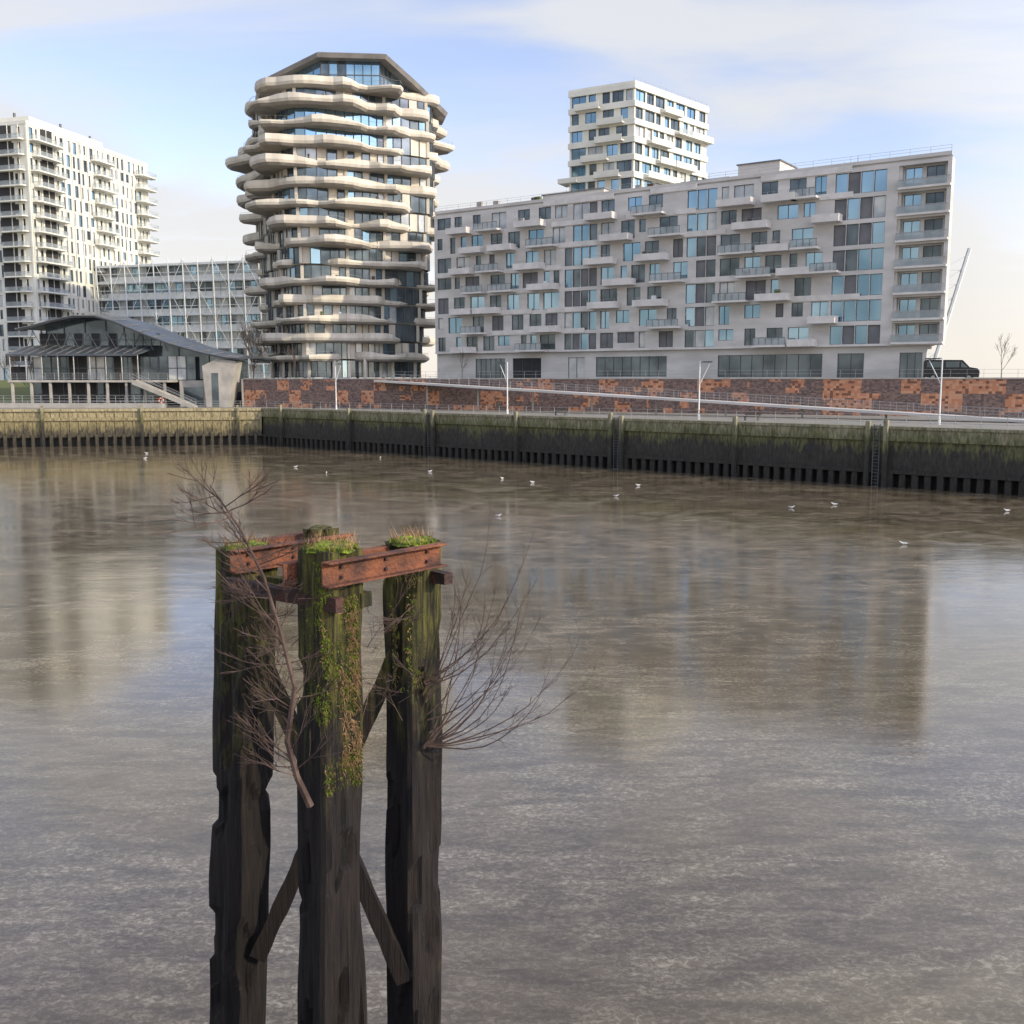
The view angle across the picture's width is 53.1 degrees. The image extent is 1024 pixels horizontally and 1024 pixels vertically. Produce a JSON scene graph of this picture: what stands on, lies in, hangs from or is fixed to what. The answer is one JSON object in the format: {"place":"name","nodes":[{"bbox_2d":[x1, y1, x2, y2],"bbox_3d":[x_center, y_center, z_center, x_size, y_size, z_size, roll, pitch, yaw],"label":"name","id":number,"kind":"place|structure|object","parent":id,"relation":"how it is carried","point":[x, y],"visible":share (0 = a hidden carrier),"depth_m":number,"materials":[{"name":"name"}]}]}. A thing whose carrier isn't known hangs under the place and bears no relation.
{"place":"outdoors","nodes":[
{"label":"outdoors","id":0,"kind":"place"},
{"bbox_2d":[0,380,30,402],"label":"lawn","id":1,"kind":"structure","parent":0,"point":[22,390],"depth_m":191.98,"materials":[{"name":"green plant"}]},
{"bbox_2d":[0,349,20,379],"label":"bare tree","id":2,"kind":"object","parent":1,"relation":"on","point":[12,367],"visible":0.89,"depth_m":188.04,"materials":[{"name":"brown plant"}]},
{"bbox_2d":[26,356,40,377],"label":"bare tree","id":3,"kind":"object","parent":1,"relation":"on","point":[30,365],"visible":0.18,"depth_m":183.68,"materials":[{"name":"brown plant"}]},
{"bbox_2d":[0,113,159,379],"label":"apartment tower","id":4,"kind":"structure","parent":0,"point":[74,207],"depth_m":231.45,"materials":[{"name":"white concrete"}]},
{"bbox_2d":[0,405,262,447],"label":"quay wall","id":5,"kind":"structure","parent":0,"point":[140,426],"depth_m":156.10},
{"bbox_2d":[0,401,254,408],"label":"quay railing","id":6,"kind":"object","parent":5,"relation":"on","point":[225,405],"visible":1,"depth_m":156.37,"materials":[{"name":"grey metal"}]},
{"bbox_2d":[0,417,1023,1023],"bbox_3d":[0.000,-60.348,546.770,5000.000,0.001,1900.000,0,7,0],"label":"water","id":7,"kind":"structure","parent":0,"point":[768,769],"depth_m":28.57,"materials":[{"name":"liquid"}]},
{"bbox_2d":[209,524,452,1023],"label":"timber mooring dolphin","id":8,"kind":"object","parent":7,"relation":"in","point":[328,875],"visible":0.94,"depth_m":7.76,"materials":[{"name":"brown wood"}]},
{"bbox_2d":[144,451,360,807],"bbox_3d":[-1.685,0.794,6.831,1.386,2.396,0.663,0,7,0],"label":"bare shrub","id":9,"kind":"object","parent":8,"relation":"on","point":[306,797],"visible":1,"depth_m":6.80,"materials":[{"name":"brown plant"}]},
{"bbox_2d":[204,495,596,749],"bbox_3d":[-0.799,0.878,7.249,2.987,1.963,1.402,0,7,0],"label":"bare shrub","id":10,"kind":"object","parent":8,"relation":"on","point":[433,741],"visible":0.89,"depth_m":7.61,"materials":[{"name":"brown plant"}]},
{"bbox_2d":[0,406,1023,429],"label":"promenade paving","id":11,"kind":"structure","parent":0,"point":[919,421],"depth_m":120.07,"materials":[{"name":"grey concrete"}]},
{"bbox_2d":[19,356,32,387],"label":"bare tree","id":12,"kind":"object","parent":11,"relation":"on","point":[27,376],"visible":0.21,"depth_m":175.74,"materials":[{"name":"brown plant"}]},
{"bbox_2d":[0,314,271,407],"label":"waterfront pavilion","id":13,"kind":"structure","parent":11,"relation":"on","point":[107,357],"depth_m":168.17,"materials":[{"name":"metal"}]},
{"bbox_2d":[241,379,243,406],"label":"retaining wall","id":14,"kind":"structure","parent":11,"relation":"on","point":[242,390],"depth_m":167.94,"materials":[{"name":"concrete"}]},
{"bbox_2d":[335,363,342,408],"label":"street lamp","id":15,"kind":"object","parent":11,"relation":"on","point":[335,383],"visible":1,"depth_m":152.71,"materials":[{"name":"white metal"}]},
{"bbox_2d":[419,405,431,411],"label":"park bench","id":16,"kind":"object","parent":11,"relation":"on","point":[429,408],"visible":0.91,"depth_m":142.23,"materials":[{"name":"brown wood"}]},
{"bbox_2d":[497,362,508,413],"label":"street lamp","id":17,"kind":"object","parent":11,"relation":"on","point":[507,383],"visible":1,"depth_m":132.55,"materials":[{"name":"white metal"}]},
{"bbox_2d":[555,408,567,415],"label":"park bench","id":18,"kind":"object","parent":11,"relation":"on","point":[559,410],"visible":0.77,"depth_m":127.06,"materials":[{"name":"brown wood"}]},
{"bbox_2d":[243,377,1023,417],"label":"brick wall","id":19,"kind":"structure","parent":11,"relation":"on","point":[999,394],"depth_m":137.33,"materials":[{"name":"brick"}]},
{"bbox_2d":[261,369,1000,377],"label":"street railing","id":20,"kind":"object","parent":19,"relation":"on","point":[855,373],"visible":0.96,"depth_m":135.77,"materials":[{"name":"metal"}]},
{"bbox_2d":[374,373,1023,422],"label":"pedestrian ramp","id":21,"kind":"structure","parent":11,"relation":"on","point":[815,407],"depth_m":124.14,"materials":[{"name":"grey metal"}]},
{"bbox_2d":[697,361,712,418],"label":"street lamp","id":22,"kind":"object","parent":11,"relation":"on","point":[700,362],"visible":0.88,"depth_m":113.47,"materials":[{"name":"white metal"}]},
{"bbox_2d":[743,412,761,420],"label":"park bench","id":23,"kind":"object","parent":11,"relation":"on","point":[750,413],"visible":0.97,"depth_m":111.22,"materials":[{"name":"brown wood"}]},
{"bbox_2d":[925,357,942,424],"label":"street lamp","id":24,"kind":"object","parent":11,"relation":"on","point":[940,382],"visible":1,"depth_m":100.34,"materials":[{"name":"white metal"}]},
{"bbox_2d":[0,0,1023,377],"label":"sky","id":25,"kind":"structure","parent":0,"point":[165,85],"materials":[{"name":"blue"}]},
{"bbox_2d":[558,77,713,190],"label":"apartment tower","id":26,"kind":"structure","parent":0,"point":[632,132],"depth_m":201.74,"materials":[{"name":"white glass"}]},
{"bbox_2d":[261,404,1023,495],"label":"quay wall","id":27,"kind":"structure","parent":0,"point":[979,460],"depth_m":109.62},
{"bbox_2d":[266,401,1023,427],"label":"quay railing","id":28,"kind":"object","parent":27,"relation":"on","point":[681,416],"visible":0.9,"depth_m":109.93,"materials":[{"name":"grey metal"}]},
{"label":"upper ground","id":29,"kind":"structure","parent":0,"visible":0},
{"bbox_2d":[94,255,276,377],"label":"office building","id":30,"kind":"structure","parent":29,"relation":"on","point":[211,304],"depth_m":240.63,"materials":[{"name":"white paint"}]},
{"bbox_2d":[239,326,267,368],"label":"bare tree","id":31,"kind":"object","parent":29,"relation":"on","point":[262,346],"visible":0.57,"depth_m":185.87,"materials":[{"name":"brown plant"}]},
{"bbox_2d":[237,321,270,377],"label":"bare tree","id":32,"kind":"object","parent":29,"relation":"on","point":[248,335],"visible":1,"depth_m":177.38,"materials":[{"name":"brown plant"}]},
{"bbox_2d":[241,317,270,364],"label":"bare tree","id":33,"kind":"object","parent":29,"relation":"on","point":[256,330],"visible":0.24,"depth_m":211.24,"materials":[{"name":"brown plant"}]},
{"bbox_2d":[261,320,289,377],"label":"bare tree","id":34,"kind":"object","parent":29,"relation":"on","point":[276,326],"visible":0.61,"depth_m":183.69,"materials":[{"name":"brown plant"}]},
{"bbox_2d":[283,345,296,377],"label":"bare tree","id":35,"kind":"object","parent":29,"relation":"on","point":[293,357],"visible":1,"depth_m":169.73,"materials":[{"name":"brown plant"}]},
{"bbox_2d":[225,52,454,377],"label":"residential tower","id":36,"kind":"structure","parent":29,"relation":"on","point":[338,162],"depth_m":178.66,"materials":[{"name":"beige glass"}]},
{"bbox_2d":[457,348,468,377],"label":"bare tree","id":37,"kind":"object","parent":29,"relation":"on","point":[462,358],"visible":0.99,"depth_m":164.24,"materials":[{"name":"brown plant"}]},
{"bbox_2d":[434,144,954,377],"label":"apartment building","id":38,"kind":"structure","parent":29,"relation":"on","point":[768,269],"depth_m":144.80,"materials":[{"name":"grey concrete"}]},
{"bbox_2d":[927,248,971,377],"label":"steel lattice mast","id":39,"kind":"object","parent":29,"relation":"on","point":[956,291],"visible":0.23,"depth_m":148.91,"materials":[{"name":"grey metal"}]},
{"bbox_2d":[923,360,979,377],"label":"black van","id":40,"kind":"object","parent":29,"relation":"on","point":[953,364],"visible":0.68,"depth_m":123.69,"materials":[{"name":"paint"}]},
{"bbox_2d":[995,333,1016,377],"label":"bare tree","id":41,"kind":"object","parent":29,"relation":"on","point":[1013,353],"visible":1,"depth_m":122.56,"materials":[{"name":"brown plant"}]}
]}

